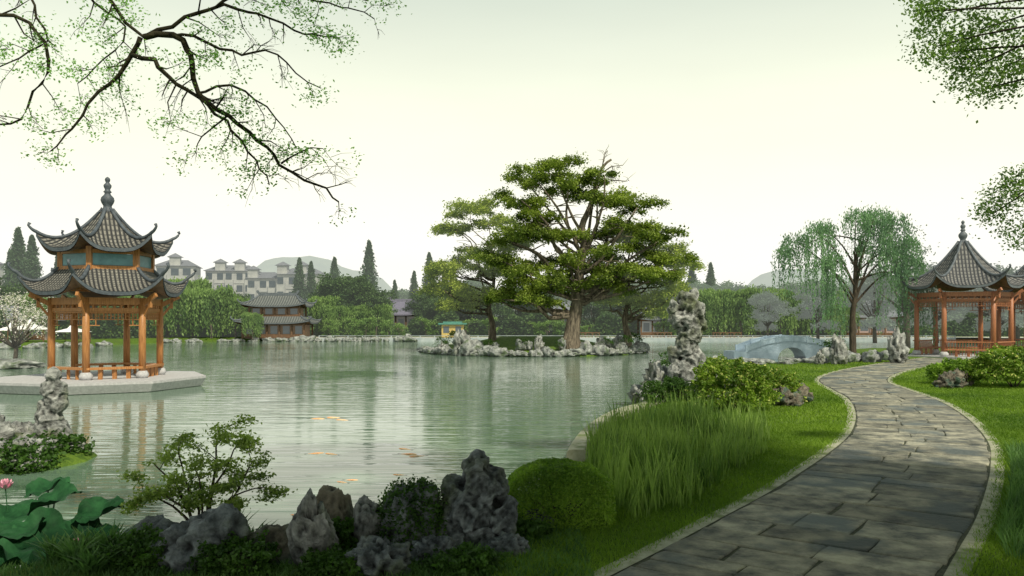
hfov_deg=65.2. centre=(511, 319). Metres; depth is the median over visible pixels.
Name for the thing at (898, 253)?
willow tree
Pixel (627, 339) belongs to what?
shrub
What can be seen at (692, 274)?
conifer tree
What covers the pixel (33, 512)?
lotus plant
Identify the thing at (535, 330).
shrub
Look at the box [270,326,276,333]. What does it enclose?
window
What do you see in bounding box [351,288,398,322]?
broadleaf tree
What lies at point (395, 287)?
conifer tree
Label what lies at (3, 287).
broadleaf tree
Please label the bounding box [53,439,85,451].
garden rock
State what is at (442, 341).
shrub
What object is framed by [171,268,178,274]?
window
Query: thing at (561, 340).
garden rock
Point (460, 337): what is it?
standing stone
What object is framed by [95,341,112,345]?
garden rock
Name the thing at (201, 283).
willow tree
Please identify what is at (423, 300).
broadleaf tree
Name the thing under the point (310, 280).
conifer tree
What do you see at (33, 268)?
conifer tree
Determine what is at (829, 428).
lawn
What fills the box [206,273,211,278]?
window
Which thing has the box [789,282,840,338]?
broadleaf tree
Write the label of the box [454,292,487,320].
broadleaf tree
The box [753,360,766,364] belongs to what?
garden rock
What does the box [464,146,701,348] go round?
old tree
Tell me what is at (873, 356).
garden rock
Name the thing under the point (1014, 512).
long grass
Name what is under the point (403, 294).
broadleaf tree
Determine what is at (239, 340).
garden rock
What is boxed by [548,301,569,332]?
country house
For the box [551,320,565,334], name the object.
shrub
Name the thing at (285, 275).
apartment building
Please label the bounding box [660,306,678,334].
willow tree
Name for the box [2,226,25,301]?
conifer tree
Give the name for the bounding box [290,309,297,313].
window
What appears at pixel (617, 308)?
broadleaf tree
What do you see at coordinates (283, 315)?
lakeside hall
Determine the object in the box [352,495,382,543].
boulder
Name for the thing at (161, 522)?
boulder
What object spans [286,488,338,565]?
boulder
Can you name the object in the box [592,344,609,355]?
garden rock
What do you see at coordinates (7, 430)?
garden rock
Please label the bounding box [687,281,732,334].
broadleaf tree
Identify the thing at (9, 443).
ivy
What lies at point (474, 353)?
garden rock
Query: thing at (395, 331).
shrub
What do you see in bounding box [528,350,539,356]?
garden rock
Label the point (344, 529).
ground shrub
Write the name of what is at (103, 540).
spiky plant
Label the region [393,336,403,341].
garden rock
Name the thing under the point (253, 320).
willow tree
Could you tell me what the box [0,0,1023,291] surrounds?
sky
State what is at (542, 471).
clipped bush
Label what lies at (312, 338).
garden rock
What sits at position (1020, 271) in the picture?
garden pavilion
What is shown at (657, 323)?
shrub
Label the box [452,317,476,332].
shrub
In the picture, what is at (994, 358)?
garden bush
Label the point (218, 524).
boulder
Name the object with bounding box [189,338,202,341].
garden rock
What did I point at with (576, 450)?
stone kerb
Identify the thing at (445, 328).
window
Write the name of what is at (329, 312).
willow tree
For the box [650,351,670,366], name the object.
shrub
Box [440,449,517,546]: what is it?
scholar stone
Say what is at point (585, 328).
shrub
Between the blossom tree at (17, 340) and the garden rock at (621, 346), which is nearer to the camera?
the blossom tree at (17, 340)
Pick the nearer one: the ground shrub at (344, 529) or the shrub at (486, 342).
the ground shrub at (344, 529)
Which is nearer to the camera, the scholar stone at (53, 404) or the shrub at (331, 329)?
the scholar stone at (53, 404)
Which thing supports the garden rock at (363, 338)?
on the ground at (70, 459)
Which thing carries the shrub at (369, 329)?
on the ground at (70, 459)
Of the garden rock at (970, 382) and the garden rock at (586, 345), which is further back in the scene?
the garden rock at (586, 345)
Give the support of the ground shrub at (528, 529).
on the ground at (70, 459)
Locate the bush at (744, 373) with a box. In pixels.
[685,353,784,409]
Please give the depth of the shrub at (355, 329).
112.59 m
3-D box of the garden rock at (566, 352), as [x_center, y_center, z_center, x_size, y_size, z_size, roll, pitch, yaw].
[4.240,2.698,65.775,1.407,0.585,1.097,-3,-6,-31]
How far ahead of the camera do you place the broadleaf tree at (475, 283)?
148.25 m
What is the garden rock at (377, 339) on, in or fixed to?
in the water
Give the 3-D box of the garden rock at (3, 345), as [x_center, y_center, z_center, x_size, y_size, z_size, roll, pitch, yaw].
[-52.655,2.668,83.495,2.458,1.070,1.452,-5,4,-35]
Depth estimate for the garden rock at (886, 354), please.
48.90 m
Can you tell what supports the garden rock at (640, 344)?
on the ground at (70, 459)
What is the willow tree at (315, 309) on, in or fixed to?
on the ground at (70, 459)
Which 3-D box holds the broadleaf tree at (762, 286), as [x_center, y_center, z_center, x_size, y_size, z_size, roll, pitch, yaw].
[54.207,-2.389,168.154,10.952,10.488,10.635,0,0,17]
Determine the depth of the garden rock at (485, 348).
66.22 m
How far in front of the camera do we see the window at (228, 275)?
184.94 m
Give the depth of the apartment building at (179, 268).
176.03 m
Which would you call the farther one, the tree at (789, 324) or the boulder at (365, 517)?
the tree at (789, 324)
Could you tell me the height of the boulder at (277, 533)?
0.468 m
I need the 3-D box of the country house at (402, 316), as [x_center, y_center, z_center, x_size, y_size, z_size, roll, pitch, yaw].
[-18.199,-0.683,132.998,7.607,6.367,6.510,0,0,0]
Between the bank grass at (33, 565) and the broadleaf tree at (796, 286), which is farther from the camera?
the broadleaf tree at (796, 286)
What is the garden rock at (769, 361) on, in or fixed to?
on the ground at (70, 459)
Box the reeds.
[580,386,775,520]
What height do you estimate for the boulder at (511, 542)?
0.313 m
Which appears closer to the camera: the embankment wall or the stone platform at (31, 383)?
the stone platform at (31, 383)
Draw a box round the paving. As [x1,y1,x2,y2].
[614,358,990,575]
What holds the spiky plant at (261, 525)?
on the ground at (70, 459)
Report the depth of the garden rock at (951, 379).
29.30 m
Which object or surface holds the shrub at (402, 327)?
on the ground at (70, 459)
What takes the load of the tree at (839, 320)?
on the ground at (70, 459)
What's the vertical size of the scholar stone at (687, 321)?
3.929 m
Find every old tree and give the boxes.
[412,190,534,340]
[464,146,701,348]
[586,217,707,353]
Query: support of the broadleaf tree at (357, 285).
on the ground at (70, 459)
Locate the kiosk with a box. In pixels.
[438,322,466,336]
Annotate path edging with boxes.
[588,357,926,575]
[888,366,1004,575]
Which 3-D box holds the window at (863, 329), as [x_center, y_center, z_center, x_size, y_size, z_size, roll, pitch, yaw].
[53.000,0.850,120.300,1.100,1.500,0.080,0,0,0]
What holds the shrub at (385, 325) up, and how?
on the ground at (70, 459)
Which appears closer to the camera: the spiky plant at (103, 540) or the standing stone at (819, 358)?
the spiky plant at (103, 540)
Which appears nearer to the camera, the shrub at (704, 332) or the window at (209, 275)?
the shrub at (704, 332)
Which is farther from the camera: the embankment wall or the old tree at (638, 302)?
the embankment wall
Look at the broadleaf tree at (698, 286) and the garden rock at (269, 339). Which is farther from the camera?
the broadleaf tree at (698, 286)
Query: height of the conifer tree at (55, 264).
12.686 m
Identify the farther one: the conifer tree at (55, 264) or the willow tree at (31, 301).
the conifer tree at (55, 264)
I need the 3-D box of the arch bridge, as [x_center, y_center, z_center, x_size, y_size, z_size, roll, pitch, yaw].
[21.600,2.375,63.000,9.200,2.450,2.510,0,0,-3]
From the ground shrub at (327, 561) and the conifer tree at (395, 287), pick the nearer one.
the ground shrub at (327, 561)
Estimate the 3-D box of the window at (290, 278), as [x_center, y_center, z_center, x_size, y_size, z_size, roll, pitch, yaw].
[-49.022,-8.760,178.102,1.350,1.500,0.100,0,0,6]
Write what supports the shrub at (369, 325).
on the ground at (70, 459)
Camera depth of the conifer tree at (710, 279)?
140.73 m
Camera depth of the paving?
10.64 m
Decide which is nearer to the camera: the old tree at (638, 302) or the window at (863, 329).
the old tree at (638, 302)
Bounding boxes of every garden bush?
[705,357,741,369]
[923,356,981,383]
[965,343,1023,386]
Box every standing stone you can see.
[452,329,470,355]
[533,334,544,349]
[814,349,824,363]
[828,333,848,364]
[886,326,909,362]
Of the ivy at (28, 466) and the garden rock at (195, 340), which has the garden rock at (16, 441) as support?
the ivy at (28, 466)
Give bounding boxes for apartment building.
[0,262,3,284]
[155,253,202,280]
[203,259,260,295]
[245,266,276,298]
[275,261,324,292]
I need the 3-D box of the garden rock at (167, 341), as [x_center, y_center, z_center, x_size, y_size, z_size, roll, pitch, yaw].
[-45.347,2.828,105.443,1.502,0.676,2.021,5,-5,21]
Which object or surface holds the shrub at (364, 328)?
on the ground at (70, 459)
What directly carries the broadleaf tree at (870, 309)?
on the ground at (70, 459)
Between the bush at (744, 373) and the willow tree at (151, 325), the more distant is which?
the willow tree at (151, 325)
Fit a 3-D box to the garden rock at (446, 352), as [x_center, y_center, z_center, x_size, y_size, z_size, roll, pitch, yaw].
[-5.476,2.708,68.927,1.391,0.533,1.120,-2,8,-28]
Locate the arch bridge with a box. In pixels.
[724,334,828,358]
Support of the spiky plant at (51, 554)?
on the ground at (70, 459)
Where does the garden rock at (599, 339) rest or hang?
on the ground at (70, 459)
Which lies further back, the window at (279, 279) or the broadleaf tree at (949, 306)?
the window at (279, 279)
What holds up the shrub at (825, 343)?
on the ground at (70, 459)
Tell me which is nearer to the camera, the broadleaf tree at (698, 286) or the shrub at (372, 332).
the shrub at (372, 332)
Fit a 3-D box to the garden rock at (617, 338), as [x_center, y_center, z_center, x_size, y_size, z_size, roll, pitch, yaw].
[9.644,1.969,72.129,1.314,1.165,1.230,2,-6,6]
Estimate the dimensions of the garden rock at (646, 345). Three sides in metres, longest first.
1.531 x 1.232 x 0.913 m
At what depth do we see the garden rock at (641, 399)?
25.86 m
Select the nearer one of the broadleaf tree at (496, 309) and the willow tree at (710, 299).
the willow tree at (710, 299)
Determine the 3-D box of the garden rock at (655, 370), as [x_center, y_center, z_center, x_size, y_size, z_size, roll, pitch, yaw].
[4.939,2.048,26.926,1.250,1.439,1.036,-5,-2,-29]
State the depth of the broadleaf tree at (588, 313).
149.67 m
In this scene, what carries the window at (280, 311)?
in the lakeside hall
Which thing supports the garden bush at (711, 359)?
on the ground at (70, 459)
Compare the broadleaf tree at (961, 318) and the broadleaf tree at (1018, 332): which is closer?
the broadleaf tree at (1018, 332)
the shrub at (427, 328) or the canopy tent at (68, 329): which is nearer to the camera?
the canopy tent at (68, 329)
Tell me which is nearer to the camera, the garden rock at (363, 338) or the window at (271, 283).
the garden rock at (363, 338)
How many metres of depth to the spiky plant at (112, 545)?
8.14 m
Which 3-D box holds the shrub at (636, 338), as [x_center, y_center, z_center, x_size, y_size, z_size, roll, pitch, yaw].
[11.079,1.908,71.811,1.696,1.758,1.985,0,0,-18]
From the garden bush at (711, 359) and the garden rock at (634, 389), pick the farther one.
the garden bush at (711, 359)
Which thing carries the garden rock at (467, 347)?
on the water
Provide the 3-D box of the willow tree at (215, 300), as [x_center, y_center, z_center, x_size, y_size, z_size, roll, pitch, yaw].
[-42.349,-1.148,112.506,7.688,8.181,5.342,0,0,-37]
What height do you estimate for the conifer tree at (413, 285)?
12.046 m
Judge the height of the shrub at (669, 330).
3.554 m
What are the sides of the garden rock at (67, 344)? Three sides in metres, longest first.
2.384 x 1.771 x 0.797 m
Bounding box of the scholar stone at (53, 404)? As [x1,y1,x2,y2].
[34,367,72,437]
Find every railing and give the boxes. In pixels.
[580,332,599,337]
[642,332,671,337]
[712,332,741,337]
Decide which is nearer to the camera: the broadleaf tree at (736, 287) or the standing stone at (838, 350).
the standing stone at (838, 350)
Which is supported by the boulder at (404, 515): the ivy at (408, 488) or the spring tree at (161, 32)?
the ivy at (408, 488)
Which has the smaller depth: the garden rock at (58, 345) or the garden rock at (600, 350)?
the garden rock at (600, 350)
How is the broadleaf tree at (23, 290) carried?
on the ground at (70, 459)
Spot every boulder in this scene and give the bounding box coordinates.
[123,514,178,551]
[148,503,270,573]
[254,523,294,564]
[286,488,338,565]
[316,485,353,520]
[344,535,411,575]
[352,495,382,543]
[380,482,444,549]
[410,534,464,563]
[483,531,529,557]
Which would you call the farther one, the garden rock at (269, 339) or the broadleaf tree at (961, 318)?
the broadleaf tree at (961, 318)
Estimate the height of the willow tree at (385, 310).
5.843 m
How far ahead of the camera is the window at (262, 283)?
179.93 m
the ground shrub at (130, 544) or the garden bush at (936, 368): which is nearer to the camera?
the ground shrub at (130, 544)
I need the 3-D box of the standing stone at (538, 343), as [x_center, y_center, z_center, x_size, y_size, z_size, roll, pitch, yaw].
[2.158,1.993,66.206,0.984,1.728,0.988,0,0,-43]
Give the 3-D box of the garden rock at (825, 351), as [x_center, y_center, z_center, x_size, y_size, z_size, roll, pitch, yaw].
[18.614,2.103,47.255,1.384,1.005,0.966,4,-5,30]
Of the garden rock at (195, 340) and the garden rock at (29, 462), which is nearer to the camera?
the garden rock at (29, 462)
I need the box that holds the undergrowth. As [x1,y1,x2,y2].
[0,305,1023,339]
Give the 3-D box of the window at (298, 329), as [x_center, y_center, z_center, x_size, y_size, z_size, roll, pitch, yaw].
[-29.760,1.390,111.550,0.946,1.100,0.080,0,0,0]
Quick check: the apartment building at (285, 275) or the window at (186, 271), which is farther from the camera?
the apartment building at (285, 275)
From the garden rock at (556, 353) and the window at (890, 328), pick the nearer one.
the garden rock at (556, 353)
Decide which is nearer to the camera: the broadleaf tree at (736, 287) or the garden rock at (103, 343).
the garden rock at (103, 343)
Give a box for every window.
[157,268,164,273]
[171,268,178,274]
[183,268,190,274]
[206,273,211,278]
[217,273,222,279]
[226,273,231,278]
[237,273,242,279]
[237,285,242,291]
[248,281,253,286]
[260,281,265,287]
[265,309,271,313]
[269,281,274,286]
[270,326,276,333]
[277,277,282,283]
[278,309,284,313]
[283,326,289,333]
[289,277,294,283]
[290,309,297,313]
[295,326,301,333]
[443,326,448,332]
[643,323,649,330]
[861,322,867,330]
[887,321,894,330]
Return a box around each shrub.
[92,521,167,575]
[116,414,297,520]
[186,529,288,575]
[288,543,365,575]
[321,326,328,336]
[324,318,341,334]
[325,324,338,336]
[332,516,357,549]
[342,316,367,336]
[354,316,378,336]
[359,317,378,336]
[362,325,375,334]
[366,321,378,336]
[379,319,393,336]
[392,322,402,334]
[395,324,407,334]
[413,541,517,575]
[415,317,438,334]
[434,337,448,351]
[445,331,456,341]
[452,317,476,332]
[481,316,496,334]
[482,338,494,345]
[515,517,554,541]
[517,339,531,346]
[525,321,544,334]
[536,320,552,334]
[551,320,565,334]
[554,341,563,350]
[580,324,591,334]
[598,336,613,346]
[618,335,633,345]
[631,332,644,344]
[636,375,712,403]
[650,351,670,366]
[651,319,665,334]
[662,322,676,336]
[703,319,711,334]
[817,338,846,347]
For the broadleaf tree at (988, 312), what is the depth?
99.42 m
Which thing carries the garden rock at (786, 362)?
on the ground at (70, 459)
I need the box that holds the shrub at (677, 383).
[636,375,712,403]
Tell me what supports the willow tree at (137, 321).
on the ground at (70, 459)
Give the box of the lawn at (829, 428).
[489,358,1023,575]
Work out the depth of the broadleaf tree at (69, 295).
110.66 m
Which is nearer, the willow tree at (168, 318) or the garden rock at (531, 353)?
the garden rock at (531, 353)
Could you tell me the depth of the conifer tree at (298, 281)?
139.60 m
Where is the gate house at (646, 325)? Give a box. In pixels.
[634,307,674,336]
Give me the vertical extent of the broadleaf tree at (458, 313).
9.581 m
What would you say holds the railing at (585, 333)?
on the promenade
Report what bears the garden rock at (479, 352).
on the ground at (70, 459)
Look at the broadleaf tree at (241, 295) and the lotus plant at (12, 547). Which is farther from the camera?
the broadleaf tree at (241, 295)
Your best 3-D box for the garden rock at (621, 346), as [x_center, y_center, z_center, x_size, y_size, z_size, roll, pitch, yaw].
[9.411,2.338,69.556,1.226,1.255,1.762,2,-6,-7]
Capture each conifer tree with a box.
[1,252,12,296]
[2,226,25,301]
[15,234,43,300]
[48,256,66,333]
[291,257,310,315]
[303,261,317,300]
[328,257,340,279]
[358,239,380,293]
[391,279,398,298]
[408,270,420,304]
[422,251,443,328]
[686,266,698,285]
[705,262,716,288]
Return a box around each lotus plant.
[0,476,123,548]
[0,516,98,568]
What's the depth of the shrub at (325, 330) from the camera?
114.72 m
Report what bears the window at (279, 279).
in the apartment building at (285, 275)
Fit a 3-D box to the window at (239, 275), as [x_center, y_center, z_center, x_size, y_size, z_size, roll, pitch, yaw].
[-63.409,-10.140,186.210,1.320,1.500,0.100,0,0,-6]
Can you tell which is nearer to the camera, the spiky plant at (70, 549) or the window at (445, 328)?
the spiky plant at (70, 549)
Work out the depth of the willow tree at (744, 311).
117.86 m
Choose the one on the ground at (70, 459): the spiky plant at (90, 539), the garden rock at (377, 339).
the spiky plant at (90, 539)
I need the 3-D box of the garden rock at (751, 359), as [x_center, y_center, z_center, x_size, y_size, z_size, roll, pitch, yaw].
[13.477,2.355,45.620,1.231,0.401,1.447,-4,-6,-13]
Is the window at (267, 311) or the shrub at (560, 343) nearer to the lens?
the shrub at (560, 343)
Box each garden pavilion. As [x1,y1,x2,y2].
[7,177,196,379]
[894,220,1023,356]
[982,265,1023,347]
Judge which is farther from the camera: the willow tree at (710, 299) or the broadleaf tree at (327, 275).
the broadleaf tree at (327, 275)
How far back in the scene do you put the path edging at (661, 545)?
10.49 m
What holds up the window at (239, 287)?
in the apartment building at (223, 273)
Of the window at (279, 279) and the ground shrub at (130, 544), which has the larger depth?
the window at (279, 279)
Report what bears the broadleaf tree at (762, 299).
on the ground at (70, 459)
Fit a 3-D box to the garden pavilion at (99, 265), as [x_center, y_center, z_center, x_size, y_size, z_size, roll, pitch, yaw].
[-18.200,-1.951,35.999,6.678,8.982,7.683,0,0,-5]
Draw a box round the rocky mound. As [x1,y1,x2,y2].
[0,358,46,368]
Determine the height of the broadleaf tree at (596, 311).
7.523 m
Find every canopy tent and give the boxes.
[0,323,28,341]
[6,319,46,341]
[55,325,90,341]
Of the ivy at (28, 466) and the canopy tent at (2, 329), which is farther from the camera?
the canopy tent at (2, 329)
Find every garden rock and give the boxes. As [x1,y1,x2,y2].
[0,340,20,348]
[0,413,31,440]
[0,435,55,465]
[3,452,51,473]
[11,421,34,437]
[22,343,46,347]
[31,342,46,347]
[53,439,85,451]
[55,342,63,347]
[62,342,79,347]
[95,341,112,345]
[163,339,174,342]
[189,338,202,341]
[217,339,228,341]
[233,339,244,341]
[250,337,259,341]
[262,337,275,341]
[289,336,299,341]
[298,335,309,341]
[305,335,315,341]
[325,337,336,341]
[361,336,370,341]
[371,337,381,341]
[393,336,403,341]
[402,334,412,341]
[426,347,433,352]
[434,343,449,354]
[441,348,451,354]
[459,339,482,355]
[469,350,477,355]
[477,348,482,355]
[479,345,492,355]
[489,346,507,356]
[508,351,516,355]
[515,339,526,350]
[515,350,528,355]
[526,341,532,349]
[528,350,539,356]
[533,349,543,356]
[541,346,552,356]
[551,350,564,356]
[558,337,565,349]
[559,349,571,355]
[569,348,584,353]
[579,340,591,355]
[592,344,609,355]
[596,336,605,345]
[612,335,623,341]
[612,340,627,353]
[627,384,641,404]
[629,345,640,353]
[633,340,643,349]
[639,393,657,401]
[641,360,667,388]
[642,342,649,350]
[747,358,755,363]
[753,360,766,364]
[755,358,776,363]
[770,386,803,406]
[776,360,796,364]
[777,381,813,401]
[785,358,803,362]
[802,356,828,363]
[820,347,829,361]
[830,350,856,362]
[855,353,861,361]
[861,349,883,362]
[880,350,888,360]
[931,368,968,388]
[953,368,974,385]
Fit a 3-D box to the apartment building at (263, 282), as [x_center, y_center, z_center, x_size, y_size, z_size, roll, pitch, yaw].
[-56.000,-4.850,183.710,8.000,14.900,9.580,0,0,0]
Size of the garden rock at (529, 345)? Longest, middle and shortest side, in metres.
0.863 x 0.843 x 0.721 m
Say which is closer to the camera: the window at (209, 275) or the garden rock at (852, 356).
the garden rock at (852, 356)
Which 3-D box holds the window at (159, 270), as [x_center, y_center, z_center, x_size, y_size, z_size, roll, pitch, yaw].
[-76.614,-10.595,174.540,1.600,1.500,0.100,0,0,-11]
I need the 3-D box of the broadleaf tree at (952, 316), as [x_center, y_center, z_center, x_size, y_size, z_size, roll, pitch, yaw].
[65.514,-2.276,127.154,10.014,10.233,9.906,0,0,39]
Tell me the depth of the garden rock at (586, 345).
66.37 m
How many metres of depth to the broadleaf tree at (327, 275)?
129.81 m
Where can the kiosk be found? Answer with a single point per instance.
(446, 329)
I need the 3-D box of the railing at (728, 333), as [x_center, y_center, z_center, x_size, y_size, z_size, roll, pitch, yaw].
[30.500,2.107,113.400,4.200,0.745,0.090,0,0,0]
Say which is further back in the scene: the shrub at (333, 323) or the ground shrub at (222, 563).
the shrub at (333, 323)
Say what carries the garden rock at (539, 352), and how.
on the ground at (70, 459)
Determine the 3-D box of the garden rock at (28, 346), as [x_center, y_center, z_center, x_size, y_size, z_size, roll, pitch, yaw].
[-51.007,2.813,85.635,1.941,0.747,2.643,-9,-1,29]
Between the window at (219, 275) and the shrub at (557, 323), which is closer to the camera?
the shrub at (557, 323)
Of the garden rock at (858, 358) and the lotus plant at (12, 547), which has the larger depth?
the garden rock at (858, 358)
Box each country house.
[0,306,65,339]
[390,297,419,332]
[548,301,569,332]
[840,300,902,336]
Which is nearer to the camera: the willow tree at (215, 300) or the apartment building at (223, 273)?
the willow tree at (215, 300)
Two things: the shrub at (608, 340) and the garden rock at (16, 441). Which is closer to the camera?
the garden rock at (16, 441)
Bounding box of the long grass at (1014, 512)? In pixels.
[988,437,1023,559]
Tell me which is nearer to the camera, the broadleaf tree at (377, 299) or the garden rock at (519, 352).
the garden rock at (519, 352)
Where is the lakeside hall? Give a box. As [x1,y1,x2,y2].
[230,290,322,338]
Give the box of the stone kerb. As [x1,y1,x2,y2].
[567,400,663,461]
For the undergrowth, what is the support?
on the ground at (70, 459)
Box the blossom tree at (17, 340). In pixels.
[0,288,57,358]
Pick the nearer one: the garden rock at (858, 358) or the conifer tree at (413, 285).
the garden rock at (858, 358)
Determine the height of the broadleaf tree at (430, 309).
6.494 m
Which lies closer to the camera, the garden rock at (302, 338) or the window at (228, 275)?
the garden rock at (302, 338)
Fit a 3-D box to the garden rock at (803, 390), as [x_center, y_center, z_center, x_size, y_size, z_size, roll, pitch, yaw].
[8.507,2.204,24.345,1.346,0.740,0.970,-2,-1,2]
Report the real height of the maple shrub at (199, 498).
1.716 m
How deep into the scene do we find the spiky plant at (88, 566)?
7.76 m
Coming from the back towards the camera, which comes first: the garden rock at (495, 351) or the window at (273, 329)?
the window at (273, 329)
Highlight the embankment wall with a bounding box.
[319,335,955,340]
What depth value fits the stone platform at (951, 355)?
54.76 m
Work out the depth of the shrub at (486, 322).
121.57 m
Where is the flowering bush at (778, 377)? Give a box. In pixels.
[737,365,807,401]
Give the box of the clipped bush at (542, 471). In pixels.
[507,457,616,531]
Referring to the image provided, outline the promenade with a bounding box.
[316,337,1023,337]
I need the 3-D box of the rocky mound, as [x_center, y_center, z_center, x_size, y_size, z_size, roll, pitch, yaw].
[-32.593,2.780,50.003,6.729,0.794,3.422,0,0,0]
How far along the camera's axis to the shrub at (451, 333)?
70.82 m
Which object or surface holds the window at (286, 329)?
in the lakeside hall
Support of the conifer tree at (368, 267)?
on the ground at (70, 459)
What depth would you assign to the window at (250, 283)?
178.93 m
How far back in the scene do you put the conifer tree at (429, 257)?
140.64 m
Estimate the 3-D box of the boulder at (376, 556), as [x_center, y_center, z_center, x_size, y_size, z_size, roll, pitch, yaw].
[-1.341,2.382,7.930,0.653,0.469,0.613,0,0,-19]
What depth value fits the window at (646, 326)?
119.77 m
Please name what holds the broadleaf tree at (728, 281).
on the ground at (70, 459)
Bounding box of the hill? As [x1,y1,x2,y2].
[257,256,849,321]
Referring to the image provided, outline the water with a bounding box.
[0,341,1023,567]
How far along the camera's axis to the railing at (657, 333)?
113.36 m
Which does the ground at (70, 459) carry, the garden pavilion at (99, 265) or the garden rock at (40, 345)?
the garden rock at (40, 345)
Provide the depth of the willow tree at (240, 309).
112.94 m
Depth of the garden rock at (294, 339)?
110.21 m
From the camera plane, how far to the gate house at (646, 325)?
119.76 m
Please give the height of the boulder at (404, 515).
0.857 m
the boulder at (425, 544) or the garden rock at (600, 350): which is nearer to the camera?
the boulder at (425, 544)
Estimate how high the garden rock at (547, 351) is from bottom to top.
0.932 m
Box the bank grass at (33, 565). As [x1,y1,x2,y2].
[0,490,596,575]
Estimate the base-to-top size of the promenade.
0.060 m
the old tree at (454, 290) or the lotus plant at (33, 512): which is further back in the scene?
the old tree at (454, 290)
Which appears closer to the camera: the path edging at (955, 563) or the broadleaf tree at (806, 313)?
the path edging at (955, 563)
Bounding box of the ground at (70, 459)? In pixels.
[0,325,1023,575]
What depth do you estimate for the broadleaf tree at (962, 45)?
11.98 m
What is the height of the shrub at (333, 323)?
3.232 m
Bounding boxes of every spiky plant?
[21,531,83,563]
[41,530,105,571]
[51,522,109,553]
[56,542,122,575]
[86,520,138,555]
[92,530,145,559]
[248,519,276,531]
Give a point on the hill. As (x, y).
(323, 265)
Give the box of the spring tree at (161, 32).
[0,0,406,226]
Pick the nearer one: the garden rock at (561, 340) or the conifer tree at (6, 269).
the garden rock at (561, 340)
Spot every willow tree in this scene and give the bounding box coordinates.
[19,293,59,336]
[98,295,148,336]
[131,296,169,337]
[148,276,193,337]
[176,276,213,337]
[183,284,238,337]
[219,295,251,336]
[241,312,264,339]
[304,294,342,336]
[318,302,351,336]
[343,302,368,336]
[360,301,394,336]
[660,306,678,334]
[698,287,739,336]
[698,294,722,334]
[721,284,764,336]
[742,300,783,336]
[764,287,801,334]
[770,200,936,352]
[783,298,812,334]
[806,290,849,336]
[828,301,864,336]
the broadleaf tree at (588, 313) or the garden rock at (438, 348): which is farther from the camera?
the broadleaf tree at (588, 313)
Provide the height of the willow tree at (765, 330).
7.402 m
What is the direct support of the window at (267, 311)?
in the lakeside hall
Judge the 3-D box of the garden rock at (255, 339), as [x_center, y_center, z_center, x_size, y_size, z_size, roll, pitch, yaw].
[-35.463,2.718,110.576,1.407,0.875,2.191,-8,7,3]
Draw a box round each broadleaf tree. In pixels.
[0,277,10,302]
[0,282,27,305]
[54,292,98,325]
[236,293,251,298]
[304,275,353,313]
[309,272,371,296]
[325,273,377,314]
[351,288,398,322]
[382,288,409,298]
[401,292,435,324]
[422,298,455,326]
[431,282,479,320]
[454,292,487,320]
[460,279,491,317]
[469,303,515,327]
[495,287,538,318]
[542,290,580,324]
[568,288,613,329]
[580,293,617,327]
[608,302,632,330]
[609,280,656,332]
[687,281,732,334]
[697,280,736,286]
[714,281,749,329]
[746,289,794,335]
[755,284,780,290]
[777,280,819,293]
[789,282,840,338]
[833,269,901,342]
[862,219,950,347]
[865,287,912,300]
[893,0,1023,254]
[896,302,959,322]
[902,260,974,342]
[929,291,971,321]
[962,261,1023,341]
[972,288,1023,332]
[1012,266,1023,340]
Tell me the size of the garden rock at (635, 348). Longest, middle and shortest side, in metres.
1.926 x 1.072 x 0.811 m
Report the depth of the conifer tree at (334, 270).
140.70 m
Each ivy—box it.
[0,431,66,471]
[0,435,63,475]
[41,428,94,455]
[373,474,447,550]
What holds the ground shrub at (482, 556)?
on the ground at (70, 459)
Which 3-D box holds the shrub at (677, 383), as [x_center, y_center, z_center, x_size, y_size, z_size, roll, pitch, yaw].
[4.970,2.196,24.600,2.201,1.043,1.497,0,0,-21]
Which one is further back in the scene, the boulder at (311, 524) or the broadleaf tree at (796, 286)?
the broadleaf tree at (796, 286)
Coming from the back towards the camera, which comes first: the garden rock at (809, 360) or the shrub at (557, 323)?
the shrub at (557, 323)
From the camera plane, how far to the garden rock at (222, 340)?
109.28 m
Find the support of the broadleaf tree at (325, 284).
on the ground at (70, 459)
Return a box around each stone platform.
[0,370,205,394]
[908,353,978,358]
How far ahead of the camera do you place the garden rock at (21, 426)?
17.59 m
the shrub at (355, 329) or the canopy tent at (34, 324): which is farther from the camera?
the shrub at (355, 329)
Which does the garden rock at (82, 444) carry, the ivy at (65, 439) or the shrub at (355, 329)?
the ivy at (65, 439)
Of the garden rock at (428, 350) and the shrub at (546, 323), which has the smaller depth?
the garden rock at (428, 350)
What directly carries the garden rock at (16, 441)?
on the ground at (70, 459)
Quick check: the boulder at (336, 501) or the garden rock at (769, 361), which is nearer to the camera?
the boulder at (336, 501)
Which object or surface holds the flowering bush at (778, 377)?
on the ground at (70, 459)
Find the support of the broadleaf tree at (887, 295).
on the ground at (70, 459)
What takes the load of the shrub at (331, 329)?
on the ground at (70, 459)
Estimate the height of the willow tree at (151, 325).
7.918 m
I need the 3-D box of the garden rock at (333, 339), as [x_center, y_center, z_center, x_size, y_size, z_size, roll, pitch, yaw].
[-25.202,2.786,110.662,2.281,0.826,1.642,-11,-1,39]
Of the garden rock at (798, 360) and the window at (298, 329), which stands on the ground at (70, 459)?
the garden rock at (798, 360)
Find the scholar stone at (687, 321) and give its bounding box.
[666,287,707,382]
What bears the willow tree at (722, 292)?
on the ground at (70, 459)

